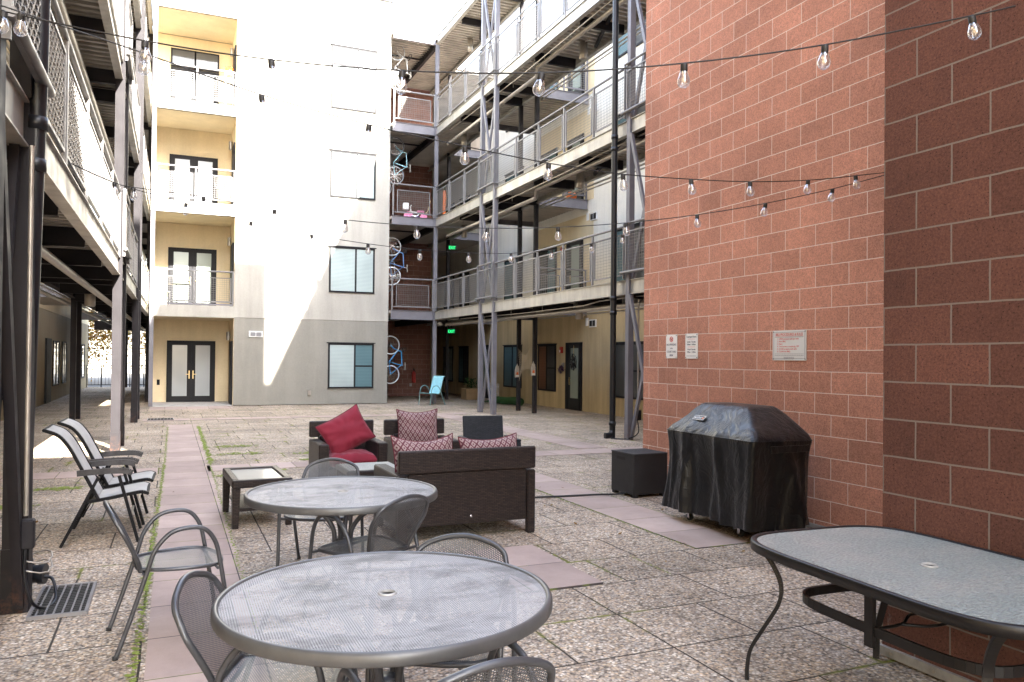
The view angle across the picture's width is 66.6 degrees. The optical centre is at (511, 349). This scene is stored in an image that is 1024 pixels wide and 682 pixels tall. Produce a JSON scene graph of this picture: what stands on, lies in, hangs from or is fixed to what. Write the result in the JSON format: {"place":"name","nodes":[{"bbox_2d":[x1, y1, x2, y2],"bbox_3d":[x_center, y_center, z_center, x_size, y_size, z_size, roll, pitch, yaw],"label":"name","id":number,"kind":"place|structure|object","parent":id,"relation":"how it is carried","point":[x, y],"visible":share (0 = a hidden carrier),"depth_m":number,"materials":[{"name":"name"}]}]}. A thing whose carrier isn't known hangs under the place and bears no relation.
{"place":"outdoors","nodes":[
{"label":"outdoors","id":0,"kind":"place"},
{"bbox_2d":[88,263,146,373],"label":"street building","id":1,"kind":"structure","parent":0,"point":[95,371],"depth_m":62.19,"materials":[{"name":"grey paint"}]},
{"bbox_2d":[224,66,233,105],"bbox_3d":[-9.097,-8.413,25.104,0.286,1.375,0.244,1,-1,-24],"label":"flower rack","id":2,"kind":"object","parent":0,"point":[230,75],"visible":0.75,"depth_m":25.06,"materials":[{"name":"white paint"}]},
{"bbox_2d":[2,374,598,420],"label":"ground","id":3,"kind":"structure","parent":0,"point":[94,379],"depth_m":48.00,"materials":[{"name":"concrete"}]},
{"bbox_2d":[1,40,88,420],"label":"brown stucco building","id":4,"kind":"structure","parent":3,"relation":"on","point":[53,371],"depth_m":27.00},
{"bbox_2d":[44,338,51,403],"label":"door","id":5,"kind":"structure","parent":4,"relation":"in","point":[48,341],"depth_m":25.09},
{"bbox_2d":[52,341,59,385],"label":"window","id":6,"kind":"structure","parent":4,"relation":"in","point":[56,344],"depth_m":27.09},
{"bbox_2d":[62,342,66,383],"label":"window","id":7,"kind":"structure","parent":4,"relation":"in","point":[64,344],"depth_m":29.24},
{"bbox_2d":[81,344,84,378],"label":"window","id":8,"kind":"structure","parent":4,"relation":"in","point":[83,345],"depth_m":35.64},
{"bbox_2d":[88,275,145,380],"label":"autumn tree","id":9,"kind":"object","parent":3,"relation":"on","point":[103,336],"visible":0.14,"depth_m":43.34,"materials":[{"name":"orange plant"}]},
{"bbox_2d":[96,262,146,373],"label":"autumn tree","id":10,"kind":"object","parent":3,"relation":"on","point":[143,342],"visible":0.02,"depth_m":45.98,"materials":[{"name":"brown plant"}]},
{"bbox_2d":[430,0,645,419],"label":"stucco building","id":11,"kind":"structure","parent":3,"relation":"on","point":[584,385],"depth_m":25.39,"materials":[{"name":"beige concrete"}]},
{"bbox_2d":[443,346,453,381],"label":"window","id":12,"kind":"structure","parent":11,"relation":"in","point":[451,347],"depth_m":35.08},
{"bbox_2d":[444,276,453,309],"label":"window","id":13,"kind":"structure","parent":11,"relation":"in","point":[451,277],"depth_m":35.08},
{"bbox_2d":[458,346,468,382],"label":"window","id":14,"kind":"structure","parent":11,"relation":"in","point":[463,370],"depth_m":33.47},
{"bbox_2d":[459,271,469,306],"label":"window","id":15,"kind":"structure","parent":11,"relation":"in","point":[466,273],"depth_m":33.41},
{"bbox_2d":[503,345,521,387],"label":"window","id":16,"kind":"structure","parent":11,"relation":"in","point":[509,355],"depth_m":28.93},
{"bbox_2d":[504,256,522,299],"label":"window","id":17,"kind":"structure","parent":11,"relation":"in","point":[510,268],"depth_m":29.08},
{"bbox_2d":[505,166,523,182],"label":"window","id":18,"kind":"structure","parent":11,"relation":"in","point":[511,173],"depth_m":29.09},
{"bbox_2d":[537,344,556,391],"bbox_3d":[1.151,0.599,26.091,0.062,1.570,1.420,1,-1,-24],"label":"window","id":19,"kind":"structure","parent":11,"relation":"in","point":[546,352],"depth_m":26.06,"materials":[{"name":"black glass"}]},
{"bbox_2d":[538,247,556,293],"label":"window","id":20,"kind":"structure","parent":11,"relation":"in","point":[546,260],"depth_m":26.03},
{"bbox_2d":[540,147,558,164],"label":"window","id":21,"kind":"structure","parent":11,"relation":"in","point":[548,153],"depth_m":26.02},
{"bbox_2d":[570,345,576,370],"bbox_3d":[1.898,0.263,24.140,0.071,0.785,0.441,1,-1,-24],"label":"wreath","id":22,"kind":"object","parent":11,"relation":"attached to","point":[572,364],"visible":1,"depth_m":24.15,"materials":[{"name":"green plant"}]},
{"bbox_2d":[616,341,643,399],"bbox_3d":[3.274,0.569,21.246,0.062,1.570,2.000,1,-1,-24],"label":"window","id":23,"kind":"structure","parent":11,"relation":"in","point":[620,346],"depth_m":21.68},
{"bbox_2d":[617,222,644,280],"bbox_3d":[3.304,-2.631,21.279,0.062,1.570,2.000,1,-1,-24],"label":"window","id":24,"kind":"structure","parent":11,"relation":"in","point":[639,274],"depth_m":21.20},
{"bbox_2d":[618,104,645,124],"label":"window","id":25,"kind":"structure","parent":11,"relation":"in","point":[642,108],"depth_m":21.14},
{"bbox_2d":[618,20,645,58],"bbox_3d":[3.366,-9.050,21.346,0.062,1.570,2.000,1,-1,-24],"label":"window","id":26,"kind":"structure","parent":11,"relation":"in","point":[622,50],"depth_m":21.75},
{"bbox_2d":[91,0,555,261],"label":"sky","id":27,"kind":"structure","parent":0,"point":[429,17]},
{"bbox_2d":[0,387,944,681],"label":"courtyard paving","id":28,"kind":"structure","parent":0,"point":[698,615],"depth_m":5.87,"materials":[{"name":"concrete"}]},
{"bbox_2d":[25,581,96,620],"bbox_3d":[-2.926,1.634,5.095,0.330,0.022,0.700,1,-1,-24],"label":"floor drain","id":29,"kind":"object","parent":28,"relation":"on","point":[74,599],"visible":0.98,"depth_m":5.05,"materials":[{"name":"metal"}]},
{"bbox_2d":[0,0,153,614],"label":"dark steel gallery","id":30,"kind":"object","parent":28,"relation":"on","point":[99,104],"visible":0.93,"depth_m":9.24,"materials":[{"name":"paint"}]},
{"bbox_2d":[28,0,50,583],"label":"rain pipe","id":31,"kind":"object","parent":30,"relation":"attached to","point":[38,120],"visible":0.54,"depth_m":4.95,"materials":[{"name":"black plastic"}]},
{"bbox_2d":[22,145,57,609],"bbox_3d":[-3.016,0.194,4.960,0.240,2.901,0.409,1,-1,-24],"label":"junction box conduit","id":32,"kind":"object","parent":30,"relation":"attached to","point":[28,531],"visible":0.85,"depth_m":4.80,"materials":[{"name":"metal"}]},
{"bbox_2d":[71,163,883,240],"bbox_3d":[-0.370,-1.302,6.814,7.318,0.715,0.078,1,-1,2],"label":"string light","id":33,"kind":"object","parent":30,"relation":"hanging from","point":[133,189],"visible":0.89,"depth_m":6.81,"materials":[{"name":"black"}]},
{"bbox_2d":[0,468,157,480],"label":"paver strip","id":34,"kind":"object","parent":28,"relation":"on","point":[56,475],"visible":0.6,"depth_m":10.38,"materials":[{"name":"pink concrete"}]},
{"bbox_2d":[42,424,150,547],"bbox_3d":[-3.637,1.166,6.871,0.813,0.995,0.612,1,-1,-24],"label":"folding chair","id":35,"kind":"object","parent":28,"relation":"on","point":[97,492],"visible":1,"depth_m":6.75,"materials":[{"name":"fabric"}]},
{"bbox_2d":[57,418,155,528],"bbox_3d":[-3.907,1.170,7.561,0.814,0.995,0.612,1,-1,-22],"label":"folding chair","id":36,"kind":"object","parent":28,"relation":"on","point":[82,433],"visible":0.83,"depth_m":7.51,"materials":[{"name":"fabric"}]},
{"bbox_2d":[86,325,144,386],"bbox_3d":[-18.896,0.336,37.902,3.200,3.000,0.045,1,-1,-24],"label":"end railing","id":37,"kind":"object","parent":28,"relation":"on","point":[101,368],"visible":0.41,"depth_m":37.50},
{"bbox_2d":[149,406,232,409],"bbox_3d":[-9.713,1.772,23.655,2.330,0.006,1.150,1,-1,-24],"label":"paver strip","id":38,"kind":"object","parent":28,"relation":"on","point":[195,407],"visible":1,"depth_m":23.61,"materials":[{"name":"pink concrete"}]},
{"bbox_2d":[144,424,276,681],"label":"paver strip","id":39,"kind":"object","parent":28,"relation":"on","point":[188,482],"visible":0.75,"depth_m":6.43,"materials":[{"name":"pink concrete"}]},
{"bbox_2d":[103,500,230,660],"bbox_3d":[-1.987,1.249,4.489,0.665,0.806,0.570,1,-1,-31],"label":"metal armchair","id":40,"kind":"object","parent":39,"relation":"on","point":[137,563],"visible":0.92,"depth_m":4.40,"materials":[{"name":"silver metal"}]},
{"bbox_2d":[171,570,357,681],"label":"metal armchair","id":41,"kind":"object","parent":39,"relation":"on","point":[229,664],"visible":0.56,"depth_m":2.89,"materials":[{"name":"silver metal"}]},
{"bbox_2d":[222,465,292,529],"bbox_3d":[-2.547,1.451,7.762,0.550,0.452,0.920,1,-1,-26],"label":"coffee table","id":42,"kind":"object","parent":28,"relation":"on","point":[236,479],"visible":0.79,"depth_m":7.55,"materials":[{"name":"brown wicker"}]},
{"bbox_2d":[207,461,308,470],"bbox_3d":[-2.670,1.716,11.812,3.630,0.005,0.600,1,-1,-24],"label":"paver strip","id":43,"kind":"object","parent":28,"relation":"on","point":[278,464],"visible":0.39,"depth_m":11.43,"materials":[{"name":"pink concrete"}]},
{"bbox_2d":[148,0,392,406],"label":"apartment building","id":44,"kind":"structure","parent":28,"relation":"on","point":[268,315],"depth_m":25.87,"materials":[{"name":"beige paint"}]},
{"bbox_2d":[168,342,190,401],"bbox_3d":[-11.091,0.756,26.017,0.695,1.980,0.088,1,-1,-24],"label":"door","id":45,"kind":"structure","parent":44,"relation":"in","point":[179,353],"depth_m":26.02,"materials":[{"name":"glass"}]},
{"bbox_2d":[169,283,190,304],"bbox_3d":[-10.666,-1.738,25.034,0.660,0.725,0.660,1,-1,-24],"label":"balcony table","id":46,"kind":"object","parent":44,"relation":"on","point":[183,284],"visible":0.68,"depth_m":24.99,"materials":[{"name":"paint"}]},
{"bbox_2d":[169,249,191,304],"bbox_3d":[-11.061,-2.366,26.050,0.695,1.955,0.088,1,-1,-24],"label":"door","id":47,"kind":"structure","parent":44,"relation":"in","point":[179,258],"depth_m":26.06,"materials":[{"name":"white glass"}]},
{"bbox_2d":[171,155,193,201],"bbox_3d":[-11.031,-5.531,26.083,0.695,1.845,0.088,1,-1,-24],"label":"door","id":48,"kind":"structure","parent":44,"relation":"in","point":[176,160],"depth_m":26.09,"materials":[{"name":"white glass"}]},
{"bbox_2d":[172,68,194,100],"bbox_3d":[-11.001,-8.560,26.115,0.695,1.625,0.088,1,-1,-24],"label":"door","id":49,"kind":"structure","parent":44,"relation":"in","point":[180,79],"depth_m":26.11,"materials":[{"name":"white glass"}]},
{"bbox_2d":[191,343,213,401],"bbox_3d":[-10.436,0.765,26.304,0.695,1.980,0.088,1,-1,-24],"label":"door","id":50,"kind":"structure","parent":44,"relation":"in","point":[202,365],"depth_m":26.31,"materials":[{"name":"glass"}]},
{"bbox_2d":[192,250,214,305],"bbox_3d":[-10.406,-2.357,26.337,0.695,1.955,0.088,1,-1,-24],"label":"door","id":51,"kind":"structure","parent":44,"relation":"in","point":[202,260],"depth_m":26.35,"materials":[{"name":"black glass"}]},
{"bbox_2d":[194,158,215,202],"bbox_3d":[-10.376,-5.522,26.370,0.695,1.845,0.088,1,-1,-24],"label":"door","id":52,"kind":"structure","parent":44,"relation":"in","point":[198,162],"depth_m":26.38,"materials":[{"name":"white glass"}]},
{"bbox_2d":[195,72,217,103],"bbox_3d":[-10.347,-8.551,26.402,0.695,1.625,0.088,1,-1,-24],"label":"door","id":53,"kind":"structure","parent":44,"relation":"in","point":[213,89],"depth_m":26.41,"materials":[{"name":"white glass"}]},
{"bbox_2d":[228,341,232,404],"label":"side door","id":54,"kind":"structure","parent":44,"relation":"in","point":[231,342],"depth_m":25.03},
{"bbox_2d":[230,243,233,303],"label":"side door","id":55,"kind":"structure","parent":44,"relation":"in","point":[232,245],"depth_m":25.16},
{"bbox_2d":[231,142,234,204],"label":"side door","id":56,"kind":"structure","parent":44,"relation":"in","point":[233,148],"depth_m":25.13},
{"bbox_2d":[233,45,236,105],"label":"side door","id":57,"kind":"structure","parent":44,"relation":"in","point":[235,49],"depth_m":25.09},
{"bbox_2d":[327,342,374,388],"bbox_3d":[-5.405,0.538,26.199,1.630,1.540,0.062,1,-1,-24],"label":"window","id":58,"kind":"structure","parent":44,"relation":"in","point":[350,364],"depth_m":26.20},
{"bbox_2d":[328,245,376,293],"bbox_3d":[-5.375,-2.677,26.232,1.630,1.560,0.062,1,-1,-24],"label":"window","id":59,"kind":"structure","parent":44,"relation":"in","point":[351,270],"depth_m":26.23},
{"bbox_2d":[329,148,377,199],"bbox_3d":[-5.344,-5.877,26.266,1.630,1.580,0.062,1,-1,-24],"label":"window","id":60,"kind":"structure","parent":44,"relation":"in","point":[352,173],"depth_m":26.27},
{"bbox_2d":[330,43,378,113],"bbox_3d":[-5.313,-9.122,26.300,1.630,2.130,0.062,1,-1,-24],"label":"window","id":61,"kind":"structure","parent":44,"relation":"in","point":[353,89],"depth_m":26.30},
{"bbox_2d":[142,413,466,420],"bbox_3d":[-5.162,1.785,20.704,8.400,0.005,0.610,1,-1,-24],"label":"paver strip","id":62,"kind":"object","parent":28,"relation":"on","point":[185,419],"visible":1,"depth_m":20.25,"materials":[{"name":"pink concrete"}]},
{"bbox_2d":[147,418,173,420],"bbox_3d":[-8.684,1.727,19.276,0.600,0.022,0.500,1,-1,-24],"label":"floor drain","id":63,"kind":"object","parent":62,"relation":"on","point":[150,419],"visible":1,"depth_m":19.16,"materials":[{"name":"metal"}]},
{"bbox_2d":[276,458,363,579],"bbox_3d":[-1.439,1.270,5.945,0.570,0.806,0.665,1,-1,0],"label":"metal armchair","id":64,"kind":"object","parent":28,"relation":"on","point":[294,518],"visible":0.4,"depth_m":6.17,"materials":[{"name":"silver metal"}]},
{"bbox_2d":[243,476,437,617],"bbox_3d":[-1.113,1.292,5.116,1.238,0.741,1.238,1,-1,-44],"label":"round table","id":65,"kind":"object","parent":28,"relation":"on","point":[351,507],"visible":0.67,"depth_m":5.05,"materials":[{"name":"silver metal"}]},
{"bbox_2d":[309,420,387,493],"bbox_3d":[-2.028,1.301,9.601,0.840,0.800,0.770,1,-1,-24],"label":"wicker armchair","id":66,"kind":"object","parent":28,"relation":"on","point":[319,449],"visible":0.36,"depth_m":9.44,"materials":[{"name":"brown wicker"}]},
{"bbox_2d":[329,449,376,466],"bbox_3d":[-1.990,1.324,9.513,0.575,0.220,0.600,1,-1,-24],"label":"seat cushion","id":67,"kind":"object","parent":66,"relation":"on","point":[358,455],"visible":0.4,"depth_m":9.31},
{"bbox_2d":[315,404,375,452],"bbox_3d":[-2.030,1.010,9.539,0.608,0.480,0.217,-31,0,-34],"label":"throw pillow","id":68,"kind":"object","parent":67,"relation":"on","point":[349,429],"visible":0.91,"depth_m":9.46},
{"bbox_2d":[0,426,697,681],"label":"moss","id":69,"kind":"object","parent":28,"relation":"on","point":[205,446],"visible":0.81,"depth_m":7.59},
{"bbox_2d":[335,462,394,501],"bbox_3d":[-1.517,1.464,8.278,0.600,0.456,0.600,1,-1,-24],"label":"side table","id":70,"kind":"object","parent":28,"relation":"on","point":[366,468],"visible":0.12,"depth_m":8.22,"materials":[{"name":"glass"}]},
{"bbox_2d":[303,494,431,625],"bbox_3d":[-0.871,1.263,4.819,0.665,0.806,0.570,0,-1,36],"label":"metal armchair","id":71,"kind":"object","parent":28,"relation":"on","point":[371,538],"visible":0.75,"depth_m":4.71,"materials":[{"name":"silver metal"}]},
{"bbox_2d":[210,551,552,681],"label":"round table","id":72,"kind":"object","parent":28,"relation":"on","point":[397,659],"visible":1,"depth_m":2.74,"materials":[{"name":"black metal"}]},
{"bbox_2d":[36,405,772,571],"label":"fallen leaves","id":73,"kind":"object","parent":28,"relation":"on","point":[544,505],"visible":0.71,"depth_m":8.33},
{"bbox_2d":[387,85,432,395],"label":"brown block wall","id":74,"kind":"structure","parent":28,"relation":"on","point":[414,340],"depth_m":32.16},
{"bbox_2d":[383,418,459,463],"bbox_3d":[-1.156,1.313,9.928,0.840,0.800,0.770,1,-1,-22],"label":"wicker armchair","id":75,"kind":"object","parent":28,"relation":"on","point":[390,426],"visible":0.23,"depth_m":10.09,"materials":[{"name":"brown wicker"}]},
{"bbox_2d":[396,408,437,440],"bbox_3d":[-1.210,1.013,10.011,0.549,0.510,0.211,1,-11,-22],"label":"patterned pillow","id":76,"kind":"object","parent":75,"relation":"on","point":[417,426],"visible":0.7,"depth_m":9.94,"materials":[{"name":"fabric"}]},
{"bbox_2d":[418,375,444,404],"bbox_3d":[-2.699,1.383,26.355,0.597,0.986,0.715,0,-1,41],"label":"sling chair","id":77,"kind":"object","parent":28,"relation":"on","point":[436,385],"visible":0.99,"depth_m":26.46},
{"bbox_2d":[365,533,516,681],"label":"metal armchair","id":78,"kind":"object","parent":28,"relation":"on","point":[504,556],"visible":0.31,"depth_m":3.52,"materials":[{"name":"silver metal"}]},
{"bbox_2d":[336,642,555,681],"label":"metal armchair","id":79,"kind":"object","parent":28,"relation":"on","point":[491,663],"visible":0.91,"depth_m":2.16,"materials":[{"name":"silver metal"}]},
{"bbox_2d":[373,446,535,542],"bbox_3d":[-0.554,1.292,7.356,1.310,0.800,0.865,1,-1,-24],"label":"wicker sofa","id":80,"kind":"object","parent":28,"relation":"on","point":[479,485],"visible":0.7,"depth_m":7.00,"materials":[{"name":"wicker"}]},
{"bbox_2d":[390,433,452,472],"bbox_3d":[-0.800,1.022,7.103,0.608,0.511,0.227,1,-15,-27],"label":"patterned pillow","id":81,"kind":"object","parent":80,"relation":"on","point":[400,444],"visible":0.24,"depth_m":7.05,"materials":[{"name":"fabric"}]},
{"bbox_2d":[458,433,516,448],"bbox_3d":[-0.197,1.054,7.372,0.608,0.510,0.229,-1,-16,-25],"label":"patterned pillow","id":82,"kind":"object","parent":80,"relation":"on","point":[510,440],"visible":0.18,"depth_m":7.35,"materials":[{"name":"fabric"}]},
{"bbox_2d":[461,377,477,399],"bbox_3d":[-1.590,1.490,29.965,0.638,0.857,0.635,1,-1,-24],"label":"planter box","id":83,"kind":"object","parent":28,"relation":"on","point":[467,393],"visible":0.96,"depth_m":29.75,"materials":[{"name":"wood"}]},
{"bbox_2d":[458,415,520,445],"bbox_3d":[-0.303,1.296,9.970,0.680,0.852,0.693,1,-1,-16],"label":"back chair","id":84,"kind":"object","parent":28,"relation":"on","point":[486,427],"visible":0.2,"depth_m":10.24,"materials":[{"name":"black wicker"}]},
{"bbox_2d":[484,396,523,405],"bbox_3d":[-0.336,1.764,27.313,0.505,0.276,2.465,1,-1,-28],"label":"turf roll","id":85,"kind":"object","parent":28,"relation":"on","point":[506,400],"visible":0.63,"depth_m":26.91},
{"bbox_2d":[388,0,645,439],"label":"steel gallery","id":86,"kind":"object","parent":28,"relation":"on","point":[580,34],"visible":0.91,"depth_m":22.51,"materials":[{"name":"paint"}]},
{"bbox_2d":[389,248,400,291],"bbox_3d":[-4.514,-2.877,28.289,0.912,1.705,0.527,1,-1,-38],"label":"bicycle","id":87,"kind":"object","parent":86,"relation":"on","point":[394,269],"visible":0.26,"depth_m":28.39,"materials":[{"name":"metal"}]},
{"bbox_2d":[387,336,406,383],"bbox_3d":[-4.177,0.369,27.569,0.912,1.705,0.445,1,-1,-28],"label":"bicycle","id":88,"kind":"object","parent":86,"relation":"hanging from","point":[390,360],"visible":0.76,"depth_m":27.57,"materials":[{"name":"metal"}]},
{"bbox_2d":[389,237,407,284],"bbox_3d":[-4.130,-3.111,27.566,0.913,1.705,0.444,1,-1,-16],"label":"bicycle","id":89,"kind":"object","parent":86,"relation":"hanging from","point":[396,254],"visible":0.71,"depth_m":27.57,"materials":[{"name":"metal"}]},
{"bbox_2d":[390,137,410,184],"bbox_3d":[-4.029,-6.680,27.658,0.913,1.705,0.527,1,-1,-19],"label":"bicycle","id":90,"kind":"object","parent":86,"relation":"hanging from","point":[399,154],"visible":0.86,"depth_m":27.66,"materials":[{"name":"metal"}]},
{"bbox_2d":[391,45,411,89],"bbox_3d":[-4.009,-10.079,27.771,0.913,1.705,0.445,1,-1,-29],"label":"bicycle","id":91,"kind":"object","parent":86,"relation":"hanging from","point":[401,59],"visible":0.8,"depth_m":27.75,"materials":[{"name":"metal"}]},
{"bbox_2d":[402,201,430,217],"bbox_3d":[-3.371,-4.921,27.618,0.990,0.750,0.390,1,-1,-14],"label":"tricycle","id":92,"kind":"object","parent":86,"relation":"on","point":[405,208],"visible":0.53,"depth_m":27.50,"materials":[{"name":"pink paint"}]},
{"bbox_2d":[447,326,455,333],"bbox_3d":[-2.332,-0.784,29.905,0.340,0.350,0.055,1,-1,-24],"label":"exit sign","id":93,"kind":"object","parent":86,"relation":"hanging from","point":[451,330],"visible":0.98,"depth_m":29.90,"materials":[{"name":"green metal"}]},
{"bbox_2d":[518,347,531,378],"bbox_3d":[0.406,0.392,23.293,0.064,1.139,1.034,1,-1,-24],"label":"cheesecloth net","id":94,"kind":"object","parent":86,"relation":"attached to","point":[521,367],"visible":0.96,"depth_m":23.38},
{"bbox_2d":[604,0,618,438],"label":"drain pipe","id":95,"kind":"object","parent":86,"relation":"attached to","point":[613,279],"visible":0.94,"depth_m":15.89,"materials":[{"name":"black metal"}]},
{"bbox_2d":[611,299,640,439],"bbox_3d":[2.279,0.405,15.577,0.615,2.800,0.141,0,-1,17],"label":"electric conduit","id":96,"kind":"object","parent":86,"relation":"attached to","point":[639,415],"visible":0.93,"depth_m":15.49,"materials":[{"name":"metal"}]},
{"bbox_2d":[437,415,607,448],"bbox_3d":[-0.220,1.803,17.906,0.610,0.006,8.400,1,-1,-24],"label":"paver strip","id":97,"kind":"object","parent":28,"relation":"on","point":[554,439],"visible":0.69,"depth_m":15.83,"materials":[{"name":"pink concrete"}]},
{"bbox_2d":[462,544,602,592],"bbox_3d":[0.122,1.679,6.037,0.630,0.012,1.220,1,-1,-24],"label":"paver strip","id":98,"kind":"object","parent":28,"relation":"on","point":[552,572],"visible":0.54,"depth_m":5.98,"materials":[{"name":"pink concrete"}]},
{"bbox_2d":[535,493,624,497],"bbox_3d":[0.393,1.694,8.948,1.946,0.033,0.117,1,-1,-18],"label":"gas hose","id":99,"kind":"object","parent":28,"relation":"on","point":[579,495],"visible":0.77,"depth_m":9.10,"materials":[{"name":"rubber"}]},
{"bbox_2d":[536,447,642,455],"bbox_3d":[1.786,1.779,13.763,4.840,0.005,0.600,1,-1,-24],"label":"paver strip","id":100,"kind":"object","parent":28,"relation":"on","point":[572,452],"visible":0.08,"depth_m":13.48,"materials":[{"name":"pink concrete"}]},
{"bbox_2d":[611,448,667,497],"bbox_3d":[1.524,1.477,9.360,0.490,0.512,0.480,1,-1,-26],"label":"tank cover box","id":101,"kind":"object","parent":28,"relation":"on","point":[637,472],"visible":0.97,"depth_m":9.18,"materials":[{"name":"plastic"}]},
{"bbox_2d":[535,472,750,548],"bbox_3d":[0.629,1.724,9.588,0.610,0.005,6.100,1,-1,-24],"label":"paver strip","id":102,"kind":"object","parent":28,"relation":"on","point":[694,535],"visible":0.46,"depth_m":7.98,"materials":[{"name":"pink concrete"}]},
{"bbox_2d":[661,402,812,535],"bbox_3d":[2.143,1.122,7.510,0.860,1.189,1.458,1,-1,-24],"label":"covered grill","id":103,"kind":"object","parent":28,"relation":"on","point":[742,468],"visible":1,"depth_m":7.08,"materials":[{"name":"fabric"}]},
{"bbox_2d":[643,0,884,527],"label":"brick wall","id":104,"kind":"structure","parent":28,"relation":"on","point":[734,289],"depth_m":8.07,"materials":[{"name":"brick"}]},
{"bbox_2d":[72,164,640,262],"bbox_3d":[-1.126,-1.315,8.575,6.646,0.649,0.093,1,-1,-31],"label":"string light","id":105,"kind":"object","parent":104,"relation":"hanging from","point":[312,237],"visible":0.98,"depth_m":8.21,"materials":[{"name":"black"}]},
{"bbox_2d":[0,4,883,196],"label":"string light","id":106,"kind":"object","parent":104,"relation":"hanging from","point":[20,18],"visible":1,"depth_m":4.70,"materials":[{"name":"black"}]},
{"bbox_2d":[666,334,676,357],"bbox_3d":[1.978,-0.037,9.677,0.012,0.295,0.230,1,-1,-24],"label":"wall sign","id":107,"kind":"object","parent":104,"relation":"attached to","point":[671,346],"visible":1,"depth_m":9.67,"materials":[{"name":"metal"}]},
{"bbox_2d":[685,333,697,358],"bbox_3d":[2.142,-0.040,9.306,0.009,0.300,0.240,1,-1,-24],"label":"wall sign","id":108,"kind":"object","parent":104,"relation":"attached to","point":[691,345],"visible":1,"depth_m":9.30,"materials":[{"name":"metal"}]},
{"bbox_2d":[773,330,806,360],"bbox_3d":[2.784,-0.041,7.839,0.009,0.304,0.465,1,-1,-24],"label":"wall sign","id":109,"kind":"object","parent":104,"relation":"attached to","point":[789,344],"visible":1,"depth_m":7.82,"materials":[{"name":"white plastic"}]},
{"bbox_2d":[745,525,1023,681],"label":"glass table","id":110,"kind":"object","parent":28,"relation":"on","point":[944,582],"visible":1,"depth_m":3.36,"materials":[{"name":"grey metal"}]},
{"bbox_2d":[880,0,1023,681],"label":"block wall","id":111,"kind":"structure","parent":28,"relation":"on","point":[953,398],"depth_m":3.93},
{"bbox_2d":[0,5,1015,95],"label":"string light","id":112,"kind":"object","parent":111,"relation":"hanging from","point":[972,20],"visible":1,"depth_m":3.75,"materials":[{"name":"black"}]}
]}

